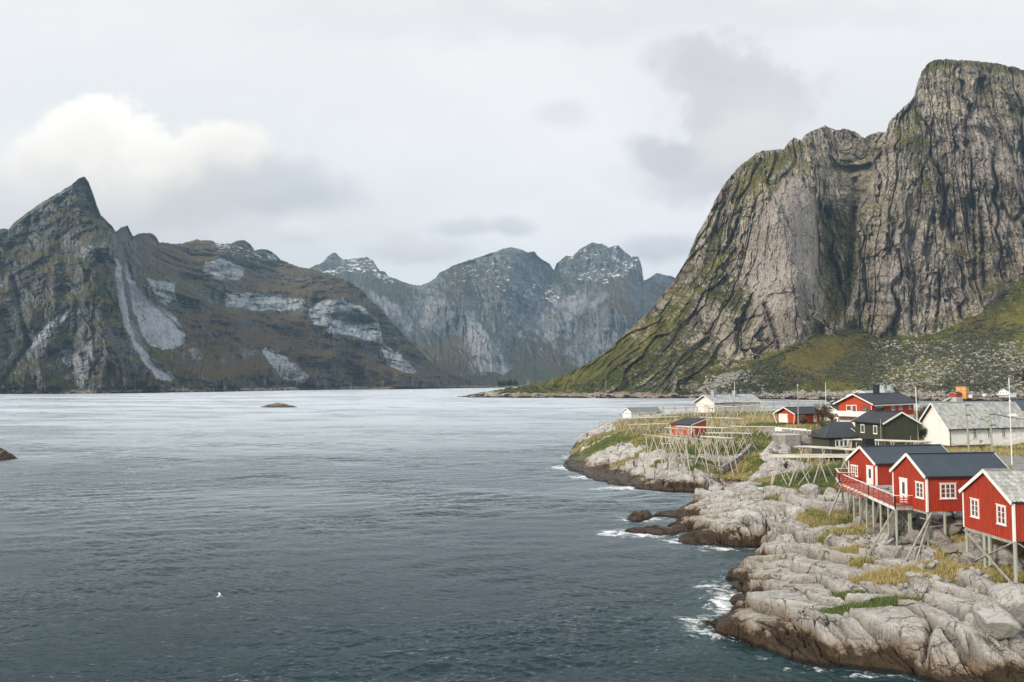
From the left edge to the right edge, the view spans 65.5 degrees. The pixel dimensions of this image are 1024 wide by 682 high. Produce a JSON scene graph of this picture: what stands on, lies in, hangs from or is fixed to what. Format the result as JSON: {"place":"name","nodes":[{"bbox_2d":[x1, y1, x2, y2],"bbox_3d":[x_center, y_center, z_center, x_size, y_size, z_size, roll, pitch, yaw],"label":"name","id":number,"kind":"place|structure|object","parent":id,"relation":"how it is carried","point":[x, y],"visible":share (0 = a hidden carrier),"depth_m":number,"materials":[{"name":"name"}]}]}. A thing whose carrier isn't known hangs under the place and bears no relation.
{"place":"outdoors","nodes":[
{"label":"outdoors","id":0,"kind":"place"},
{"bbox_2d":[0,177,515,393],"bbox_3d":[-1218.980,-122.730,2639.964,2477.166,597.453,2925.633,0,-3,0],"label":"mountain","id":1,"kind":"structure","parent":0,"point":[92,301],"depth_m":1848.40,"materials":[{"name":"stone"}]},
{"bbox_2d":[309,242,674,386],"bbox_3d":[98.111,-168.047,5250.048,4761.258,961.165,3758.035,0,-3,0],"label":"mountain","id":2,"kind":"structure","parent":0,"point":[522,317],"depth_m":4288.85,"materials":[{"name":"stone"}]},
{"bbox_2d":[0,387,991,681],"bbox_3d":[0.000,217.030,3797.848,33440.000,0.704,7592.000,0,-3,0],"label":"water","id":3,"kind":"structure","parent":0,"point":[400,535],"depth_m":85.44,"materials":[{"name":"liquid"}]},
{"bbox_2d":[0,448,17,459],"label":"islet","id":4,"kind":"object","parent":3,"relation":"in","point":[5,454],"visible":0.65,"depth_m":186.71,"materials":[{"name":"stone"}]},
{"bbox_2d":[262,403,295,407],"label":"islet","id":5,"kind":"object","parent":3,"relation":"in","point":[278,405],"visible":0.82,"depth_m":582.55,"materials":[{"name":"stone"}]},
{"bbox_2d":[626,510,653,521],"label":"skerry","id":6,"kind":"structure","parent":3,"relation":"in","point":[639,515],"depth_m":104.44,"materials":[{"name":"stone"}]},
{"bbox_2d":[0,0,1023,285],"label":"sky","id":7,"kind":"structure","parent":0,"point":[418,139],"materials":[{"name":"white"}]},
{"bbox_2d":[452,59,1023,400],"bbox_3d":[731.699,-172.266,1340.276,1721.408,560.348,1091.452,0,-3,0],"label":"mountain","id":8,"kind":"structure","parent":0,"point":[909,224],"depth_m":1061.58,"materials":[{"name":"stone"}]},
{"bbox_2d":[500,358,679,392],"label":"slope shrubs","id":9,"kind":"object","parent":8,"relation":"on","point":[557,385],"visible":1,"depth_m":971.26,"materials":[{"name":"green plant"}]},
{"bbox_2d":[677,281,1023,394],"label":"slope shrubs","id":10,"kind":"object","parent":8,"relation":"on","point":[775,367],"visible":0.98,"depth_m":908.56,"materials":[{"name":"green plant"}]},
{"bbox_2d":[688,387,1023,396],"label":"shore boulders","id":11,"kind":"object","parent":8,"relation":"on","point":[801,393],"visible":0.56,"depth_m":824.81,"materials":[{"name":"stone"}]},
{"bbox_2d":[703,339,1023,394],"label":"scree","id":12,"kind":"structure","parent":8,"relation":"on","point":[930,378],"depth_m":877.78,"materials":[{"name":"stone"}]},
{"bbox_2d":[956,382,972,398],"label":"yellow house","id":13,"kind":"structure","parent":8,"relation":"on","point":[963,388],"depth_m":761.29,"materials":[{"name":"paint"}]},
{"bbox_2d":[997,388,1016,396],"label":"white villa","id":14,"kind":"object","parent":8,"relation":"on","point":[1003,392],"visible":0.99,"depth_m":771.60,"materials":[{"name":"paint"}]},
{"bbox_2d":[563,412,1023,681],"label":"ground","id":15,"kind":"structure","parent":0,"point":[788,575],"depth_m":62.29,"materials":[{"name":"stone"}]},
{"bbox_2d":[616,412,657,421],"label":"drying rack","id":16,"kind":"object","parent":15,"relation":"on","point":[637,416],"visible":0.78,"depth_m":231.41,"materials":[{"name":"grey wood"}]},
{"bbox_2d":[621,407,661,418],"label":"boathouse","id":17,"kind":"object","parent":15,"relation":"on","point":[635,411],"visible":0.66,"depth_m":246.88,"materials":[{"name":"white paint"}]},
{"bbox_2d":[615,416,678,429],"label":"drying rack","id":18,"kind":"object","parent":15,"relation":"on","point":[675,417],"visible":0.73,"depth_m":211.87,"materials":[{"name":"grey wood"}]},
{"bbox_2d":[626,423,669,433],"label":"drying rack","id":19,"kind":"object","parent":15,"relation":"on","point":[660,424],"visible":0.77,"depth_m":186.07,"materials":[{"name":"grey wood"}]},
{"bbox_2d":[642,434,690,474],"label":"drying rack","id":20,"kind":"object","parent":15,"relation":"on","point":[663,454],"visible":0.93,"depth_m":142.02,"materials":[{"name":"grey wood"}]},
{"bbox_2d":[661,410,692,415],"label":"drying rack","id":21,"kind":"object","parent":15,"relation":"on","point":[676,410],"visible":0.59,"depth_m":240.52,"materials":[{"name":"grey wood"}]},
{"bbox_2d":[653,433,708,472],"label":"drying rack","id":22,"kind":"object","parent":15,"relation":"on","point":[686,448],"visible":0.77,"depth_m":143.59,"materials":[{"name":"grey wood"}]},
{"bbox_2d":[664,427,697,444],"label":"drying rack","id":23,"kind":"object","parent":15,"relation":"on","point":[675,431],"visible":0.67,"depth_m":160.63,"materials":[{"name":"grey wood"}]},
{"bbox_2d":[658,406,709,418],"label":"drying rack","id":24,"kind":"object","parent":15,"relation":"on","point":[684,410],"visible":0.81,"depth_m":234.07,"materials":[{"name":"grey wood"}]},
{"bbox_2d":[670,418,707,435],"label":"red shed","id":25,"kind":"structure","parent":15,"relation":"on","point":[692,422],"depth_m":174.17,"materials":[{"name":"orange paint"}]},
{"bbox_2d":[673,426,727,443],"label":"drying rack","id":26,"kind":"object","parent":15,"relation":"on","point":[699,427],"visible":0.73,"depth_m":158.33,"materials":[{"name":"grey wood"}]},
{"bbox_2d":[665,443,753,473],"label":"dry stone wall","id":27,"kind":"structure","parent":15,"relation":"on","point":[724,467],"depth_m":142.19,"materials":[{"name":"stone"}]},
{"bbox_2d":[691,403,734,417],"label":"drying rack","id":28,"kind":"object","parent":15,"relation":"on","point":[705,405],"visible":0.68,"depth_m":225.06,"materials":[{"name":"grey wood"}]},
{"bbox_2d":[698,436,737,474],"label":"drying rack","id":29,"kind":"object","parent":15,"relation":"on","point":[717,448],"visible":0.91,"depth_m":142.63,"materials":[{"name":"grey wood"}]},
{"bbox_2d":[701,417,745,431],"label":"drying rack","id":30,"kind":"object","parent":15,"relation":"on","point":[722,419],"visible":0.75,"depth_m":187.93,"materials":[{"name":"grey wood"}]},
{"bbox_2d":[692,390,761,412],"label":"long white building","id":31,"kind":"structure","parent":15,"relation":"on","point":[720,400],"depth_m":255.18,"materials":[{"name":"paint"}]},
{"bbox_2d":[705,432,756,455],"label":"drying rack","id":32,"kind":"object","parent":15,"relation":"on","point":[724,433],"visible":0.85,"depth_m":147.72,"materials":[{"name":"grey wood"}]},
{"bbox_2d":[707,404,769,421],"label":"drying rack","id":33,"kind":"object","parent":15,"relation":"on","point":[764,405],"visible":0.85,"depth_m":209.38,"materials":[{"name":"grey wood"}]},
{"bbox_2d":[730,426,780,437],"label":"drying rack","id":34,"kind":"object","parent":15,"relation":"on","point":[762,427],"visible":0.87,"depth_m":162.47,"materials":[{"name":"grey wood"}]},
{"bbox_2d":[762,453,770,461],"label":"boulder","id":35,"kind":"object","parent":15,"relation":"on","point":[764,458],"visible":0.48,"depth_m":136.40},
{"bbox_2d":[764,442,777,450],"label":"boulder","id":36,"kind":"object","parent":15,"relation":"on","point":[772,445],"visible":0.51,"depth_m":144.68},
{"bbox_2d":[768,459,783,471],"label":"boulder","id":37,"kind":"object","parent":15,"relation":"on","point":[771,463],"visible":0.59,"depth_m":130.63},
{"bbox_2d":[741,400,822,413],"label":"drying rack","id":38,"kind":"object","parent":15,"relation":"on","point":[774,406],"visible":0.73,"depth_m":234.31,"materials":[{"name":"grey wood"}]},
{"bbox_2d":[772,433,800,450],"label":"wooden tank","id":39,"kind":"object","parent":15,"relation":"on","point":[790,439],"visible":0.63,"depth_m":147.55,"materials":[{"name":"wood"}]},
{"bbox_2d":[775,427,806,431],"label":"parapet","id":40,"kind":"structure","parent":15,"relation":"on","point":[781,428],"depth_m":157.97,"materials":[{"name":"white paint"}]},
{"bbox_2d":[781,429,811,445],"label":"garden wall","id":41,"kind":"structure","parent":15,"relation":"on","point":[806,437],"depth_m":152.91,"materials":[{"name":"stone"}]},
{"bbox_2d":[773,406,821,423],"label":"garage","id":42,"kind":"structure","parent":15,"relation":"on","point":[787,414],"depth_m":191.89,"materials":[{"name":"orange paint"}]},
{"bbox_2d":[779,413,787,422],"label":"garage door","id":43,"kind":"structure","parent":42,"relation":"in","point":[782,417],"depth_m":192.19,"materials":[{"name":"white paint"}]},
{"bbox_2d":[797,384,798,423],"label":"lamp post","id":44,"kind":"object","parent":15,"relation":"on","point":[798,403],"visible":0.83,"depth_m":175.50,"materials":[{"name":"grey wood"}]},
{"bbox_2d":[576,409,1023,482],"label":"grass","id":45,"kind":"structure","parent":15,"relation":"on","point":[1004,450],"depth_m":168.15,"materials":[{"name":"plant"}]},
{"bbox_2d":[799,414,808,423],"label":"shrub","id":46,"kind":"object","parent":15,"relation":"on","point":[803,419],"visible":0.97,"depth_m":181.08,"materials":[{"name":"green plant"}]},
{"bbox_2d":[766,454,849,486],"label":"drying rack","id":47,"kind":"object","parent":15,"relation":"on","point":[802,456],"visible":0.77,"depth_m":102.95,"materials":[{"name":"grey wood"}]},
{"bbox_2d":[799,483,821,495],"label":"boulder","id":48,"kind":"object","parent":15,"relation":"on","point":[811,489],"visible":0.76,"depth_m":92.94,"materials":[{"name":"stone"}]},
{"bbox_2d":[813,402,833,423],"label":"tree","id":49,"kind":"object","parent":15,"relation":"on","point":[823,410],"visible":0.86,"depth_m":171.41,"materials":[{"name":"brown plant"}]},
{"bbox_2d":[793,445,855,471],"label":"drying rack","id":50,"kind":"object","parent":15,"relation":"on","point":[824,448],"visible":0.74,"depth_m":116.15,"materials":[{"name":"grey wood"}]},
{"bbox_2d":[823,487,836,494],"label":"boulder","id":51,"kind":"object","parent":15,"relation":"on","point":[829,490],"visible":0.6,"depth_m":91.08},
{"bbox_2d":[826,412,837,422],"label":"tree","id":52,"kind":"object","parent":15,"relation":"on","point":[830,417],"visible":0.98,"depth_m":162.16,"materials":[{"name":"brown plant"}]},
{"bbox_2d":[825,405,838,421],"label":"white shed","id":53,"kind":"structure","parent":15,"relation":"on","point":[836,407],"depth_m":180.40,"materials":[{"name":"paint"}]},
{"bbox_2d":[825,397,839,404],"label":"tree","id":54,"kind":"object","parent":15,"relation":"on","point":[829,400],"visible":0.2,"depth_m":204.38,"materials":[{"name":"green plant"}]},
{"bbox_2d":[843,503,858,513],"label":"boulder","id":55,"kind":"object","parent":15,"relation":"on","point":[851,507],"visible":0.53,"depth_m":81.80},
{"bbox_2d":[808,408,921,453],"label":"green house","id":56,"kind":"structure","parent":15,"relation":"on","point":[898,425],"depth_m":125.22,"materials":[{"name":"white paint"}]},
{"bbox_2d":[862,504,871,512],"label":"boulder","id":57,"kind":"object","parent":15,"relation":"on","point":[869,508],"visible":0.23,"depth_m":80.42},
{"bbox_2d":[866,526,872,534],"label":"boulder","id":58,"kind":"object","parent":15,"relation":"on","point":[869,529],"visible":0.73,"depth_m":74.09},
{"bbox_2d":[846,385,894,395],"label":"works building","id":59,"kind":"structure","parent":15,"relation":"on","point":[890,389],"depth_m":225.33,"materials":[{"name":"white paint"}]},
{"bbox_2d":[828,468,913,555],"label":"deck","id":60,"kind":"structure","parent":15,"relation":"on","point":[852,485],"depth_m":74.02,"materials":[{"name":"white paint"}]},
{"bbox_2d":[869,486,892,492],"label":"picnic table","id":61,"kind":"object","parent":60,"relation":"on","point":[888,489],"visible":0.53,"depth_m":74.74,"materials":[{"name":"white wood"}]},
{"bbox_2d":[862,512,883,521],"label":"boulder","id":62,"kind":"object","parent":15,"relation":"on","point":[869,517],"visible":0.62,"depth_m":76.88,"materials":[{"name":"stone"}]},
{"bbox_2d":[833,385,918,425],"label":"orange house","id":63,"kind":"structure","parent":15,"relation":"on","point":[852,406],"depth_m":168.70,"materials":[{"name":"red paint"}]},
{"bbox_2d":[875,523,886,531],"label":"boulder","id":64,"kind":"object","parent":15,"relation":"on","point":[877,527],"visible":0.3,"depth_m":74.52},
{"bbox_2d":[870,533,895,546],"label":"boulder","id":65,"kind":"object","parent":15,"relation":"on","point":[883,539],"visible":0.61,"depth_m":69.26,"materials":[{"name":"stone"}]},
{"bbox_2d":[842,438,932,453],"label":"drying rack","id":66,"kind":"object","parent":15,"relation":"on","point":[896,441],"visible":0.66,"depth_m":111.33,"materials":[{"name":"grey wood"}]},
{"bbox_2d":[752,462,1023,613],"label":"grass","id":67,"kind":"structure","parent":15,"relation":"on","point":[880,575],"depth_m":62.22,"materials":[{"name":"plant"}]},
{"bbox_2d":[882,522,902,539],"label":"boulder","id":68,"kind":"object","parent":15,"relation":"on","point":[900,528],"visible":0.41,"depth_m":70.06,"materials":[{"name":"stone"}]},
{"bbox_2d":[845,438,947,505],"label":"red cabin","id":69,"kind":"object","parent":15,"relation":"on","point":[870,461],"visible":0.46,"depth_m":83.38,"materials":[{"name":"paint"}]},
{"bbox_2d":[850,464,857,476],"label":"window","id":70,"kind":"structure","parent":69,"relation":"in","point":[854,466],"depth_m":84.65,"materials":[{"name":"white paint"}]},
{"bbox_2d":[866,465,873,484],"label":"door","id":71,"kind":"structure","parent":69,"relation":"in","point":[869,469],"depth_m":82.38,"materials":[{"name":"white paint"}]},
{"bbox_2d":[899,537,910,544],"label":"boulder","id":72,"kind":"object","parent":15,"relation":"on","point":[904,543],"visible":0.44,"depth_m":67.49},
{"bbox_2d":[898,510,917,522],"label":"boulder","id":73,"kind":"object","parent":15,"relation":"on","point":[914,514],"visible":0.49,"depth_m":74.78,"materials":[{"name":"stone"}]},
{"bbox_2d":[902,522,919,530],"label":"boulder","id":74,"kind":"object","parent":15,"relation":"on","point":[915,526],"visible":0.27,"depth_m":70.52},
{"bbox_2d":[906,571,918,578],"bbox_3d":[29.285,17.120,58.367,0.842,0.398,0.633,3,23,0],"label":"boulder","id":75,"kind":"object","parent":15,"relation":"on","point":[912,574],"visible":1,"depth_m":58.15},
{"bbox_2d":[905,530,926,544],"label":"boulder","id":76,"kind":"object","parent":15,"relation":"on","point":[911,536],"visible":0.68,"depth_m":66.10,"materials":[{"name":"stone"}]},
{"bbox_2d":[915,405,927,418],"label":"tree","id":77,"kind":"object","parent":15,"relation":"on","point":[920,412],"visible":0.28,"depth_m":161.26,"materials":[{"name":"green plant"}]},
{"bbox_2d":[916,416,927,439],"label":"tree","id":78,"kind":"object","parent":15,"relation":"on","point":[922,430],"visible":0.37,"depth_m":147.99,"materials":[{"name":"green plant"}]},
{"bbox_2d":[914,512,930,526],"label":"boulder","id":79,"kind":"object","parent":15,"relation":"on","point":[918,520],"visible":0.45,"depth_m":73.89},
{"bbox_2d":[927,562,935,568],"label":"boulder","id":80,"kind":"object","parent":15,"relation":"on","point":[931,565],"visible":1,"depth_m":60.27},
{"bbox_2d":[928,538,938,546],"bbox_3d":[34.640,16.637,65.066,1.245,0.745,1.295,17,18,-11],"label":"boulder","id":81,"kind":"object","parent":15,"relation":"on","point":[931,541],"visible":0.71,"depth_m":64.90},
{"bbox_2d":[930,515,941,524],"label":"boulder","id":82,"kind":"object","parent":15,"relation":"on","point":[936,518],"visible":0.59,"depth_m":73.90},
{"bbox_2d":[925,528,953,542],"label":"boulder","id":83,"kind":"object","parent":15,"relation":"on","point":[937,534],"visible":0.48,"depth_m":65.29,"materials":[{"name":"stone"}]},
{"bbox_2d":[939,516,953,528],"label":"boulder","id":84,"kind":"object","parent":15,"relation":"on","point":[949,519],"visible":0.28,"depth_m":67.47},
{"bbox_2d":[889,452,1008,560],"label":"red cabin","id":85,"kind":"object","parent":15,"relation":"on","point":[930,482],"visible":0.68,"depth_m":66.52,"materials":[{"name":"paint"}]},
{"bbox_2d":[899,477,907,501],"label":"door","id":86,"kind":"structure","parent":85,"relation":"in","point":[903,486],"depth_m":68.46,"materials":[{"name":"white paint"}]},
{"bbox_2d":[915,481,924,499],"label":"window","id":87,"kind":"structure","parent":85,"relation":"in","point":[918,484],"depth_m":66.31,"materials":[{"name":"white paint"}]},
{"bbox_2d":[939,483,956,499],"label":"window","id":88,"kind":"structure","parent":85,"relation":"in","point":[941,484],"depth_m":65.63,"materials":[{"name":"white paint"}]},
{"bbox_2d":[940,542,957,553],"bbox_3d":[34.871,16.579,63.531,1.355,1.004,1.156,-2,-4,35],"label":"boulder","id":89,"kind":"object","parent":15,"relation":"on","point":[949,548],"visible":0.94,"depth_m":63.26,"materials":[{"name":"stone"}]},
{"bbox_2d":[940,524,961,536],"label":"boulder","id":90,"kind":"object","parent":15,"relation":"on","point":[952,529],"visible":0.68,"depth_m":65.83,"materials":[{"name":"stone"}]},
{"bbox_2d":[948,517,964,532],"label":"boulder","id":91,"kind":"object","parent":15,"relation":"on","point":[958,520],"visible":0.2,"depth_m":66.68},
{"bbox_2d":[958,556,974,566],"bbox_3d":[34.239,16.654,59.928,1.134,0.898,1.302,19,3,2],"label":"boulder","id":92,"kind":"object","parent":15,"relation":"on","point":[966,560],"visible":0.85,"depth_m":59.66,"materials":[{"name":"stone"}]},
{"bbox_2d":[957,539,976,552],"bbox_3d":[35.970,16.300,62.992,1.718,1.163,1.126,-19,-38,28],"label":"boulder","id":93,"kind":"object","parent":15,"relation":"on","point":[960,545],"visible":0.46,"depth_m":62.80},
{"bbox_2d":[965,403,970,451],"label":"utility pole","id":94,"kind":"object","parent":15,"relation":"on","point":[968,442],"visible":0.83,"depth_m":127.35,"materials":[{"name":"grey wood"}]},
{"bbox_2d":[919,401,1023,448],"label":"white house","id":95,"kind":"structure","parent":15,"relation":"on","point":[944,423],"depth_m":146.74,"materials":[{"name":"paint"}]},
{"bbox_2d":[1014,429,1021,437],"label":"door","id":96,"kind":"structure","parent":95,"relation":"in","point":[1017,432],"depth_m":149.06,"materials":[{"name":"white paint"}]},
{"bbox_2d":[963,550,982,559],"bbox_3d":[35.216,16.568,60.663,1.529,1.215,1.671,0,-3,-2],"label":"boulder","id":97,"kind":"object","parent":15,"relation":"on","point":[975,554],"visible":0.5,"depth_m":60.35,"materials":[{"name":"stone"}]},
{"bbox_2d":[969,531,987,540],"bbox_3d":[37.544,15.580,63.992,1.460,1.217,1.748,2,-2,39],"label":"boulder","id":98,"kind":"object","parent":15,"relation":"on","point":[976,536],"visible":0.26,"depth_m":63.46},
{"bbox_2d":[974,569,982,574],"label":"boulder","id":99,"kind":"object","parent":15,"relation":"on","point":[978,571],"visible":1,"depth_m":57.07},
{"bbox_2d":[958,468,1023,583],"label":"red cabin","id":100,"kind":"object","parent":15,"relation":"on","point":[993,502],"visible":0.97,"depth_m":57.73,"materials":[{"name":"paint"}]},
{"bbox_2d":[969,497,979,518],"bbox_3d":[34.728,12.539,59.762,0.140,1.460,1.100,0,-3,-2],"label":"window","id":101,"kind":"structure","parent":100,"relation":"in","point":[974,510],"depth_m":59.77,"materials":[{"name":"white paint"}]},
{"bbox_2d":[995,503,1006,526],"bbox_3d":[34.836,12.378,56.698,0.140,1.460,1.100,0,-3,-2],"label":"window","id":102,"kind":"structure","parent":100,"relation":"in","point":[1002,520],"depth_m":56.65,"materials":[{"name":"white paint"}]},
{"bbox_2d":[971,596,1022,639],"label":"boulder","id":103,"kind":"object","parent":15,"relation":"on","point":[995,619],"visible":0.91,"depth_m":48.00,"materials":[{"name":"stone"}]},
{"bbox_2d":[997,560,1008,565],"bbox_3d":[36.223,16.364,58.723,0.689,0.533,0.774,-14,-5,-6],"label":"boulder","id":104,"kind":"object","parent":15,"relation":"on","point":[1002,562],"visible":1,"depth_m":58.56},
{"bbox_2d":[989,412,1018,451],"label":"utility pole","id":105,"kind":"object","parent":15,"relation":"on","point":[991,425],"visible":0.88,"depth_m":117.36,"materials":[{"name":"grey wood"}]},
{"bbox_2d":[988,583,1023,623],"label":"boulder","id":106,"kind":"object","parent":15,"relation":"on","point":[1009,597],"visible":0.59,"depth_m":49.83,"materials":[{"name":"stone"}]},
{"bbox_2d":[992,543,1023,567],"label":"boulder","id":107,"kind":"object","parent":15,"relation":"on","point":[1005,553],"visible":0.48,"depth_m":58.71,"materials":[{"name":"stone"}]},
{"bbox_2d":[1007,378,1012,464],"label":"flagpole","id":108,"kind":"object","parent":15,"relation":"on","point":[1009,387],"visible":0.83,"depth_m":111.50,"materials":[{"name":"metal"}]},
{"bbox_2d":[1002,542,1023,555],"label":"boulder","id":109,"kind":"object","parent":15,"relation":"on","point":[1019,549],"visible":0.23,"depth_m":59.52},
{"bbox_2d":[1010,400,1023,411],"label":"dark roofed house","id":110,"kind":"structure","parent":15,"relation":"on","point":[1020,403],"depth_m":201.03,"materials":[{"name":"white paint"}]},
{"bbox_2d":[943,392,962,401],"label":"red boathouse","id":111,"kind":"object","parent":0,"point":[955,397],"visible":0.98,"depth_m":735.66,"materials":[{"name":"paint"}]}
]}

